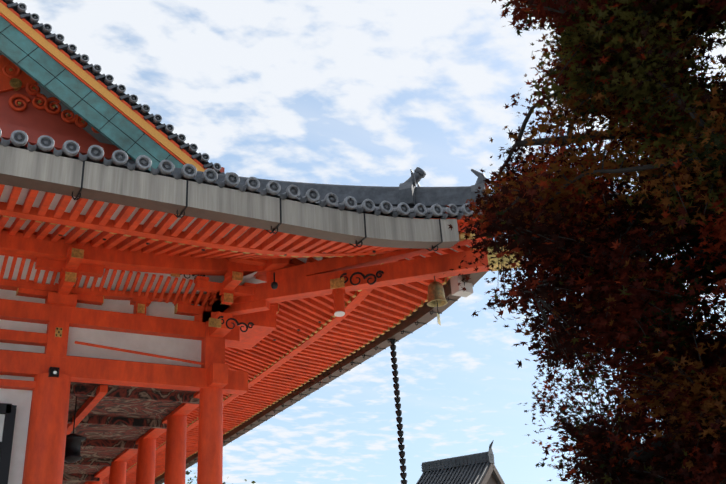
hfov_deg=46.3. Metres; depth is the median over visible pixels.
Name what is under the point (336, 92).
sky
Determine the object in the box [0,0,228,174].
gable bargeboard
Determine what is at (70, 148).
roof tiles
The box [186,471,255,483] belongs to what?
tree
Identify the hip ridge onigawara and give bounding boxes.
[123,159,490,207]
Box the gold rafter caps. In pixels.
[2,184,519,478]
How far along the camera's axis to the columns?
13.47 m
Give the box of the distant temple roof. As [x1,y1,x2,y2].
[416,440,504,483]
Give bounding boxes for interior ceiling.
[62,382,199,483]
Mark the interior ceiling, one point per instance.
(107, 424)
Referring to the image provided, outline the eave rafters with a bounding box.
[0,184,490,483]
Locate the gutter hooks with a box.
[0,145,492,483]
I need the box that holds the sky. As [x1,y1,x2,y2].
[13,0,725,483]
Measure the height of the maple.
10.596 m
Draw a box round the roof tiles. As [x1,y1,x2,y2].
[0,129,482,219]
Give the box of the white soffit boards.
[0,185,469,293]
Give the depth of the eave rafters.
14.11 m
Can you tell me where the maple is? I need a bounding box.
[442,0,725,483]
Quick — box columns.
[22,373,222,483]

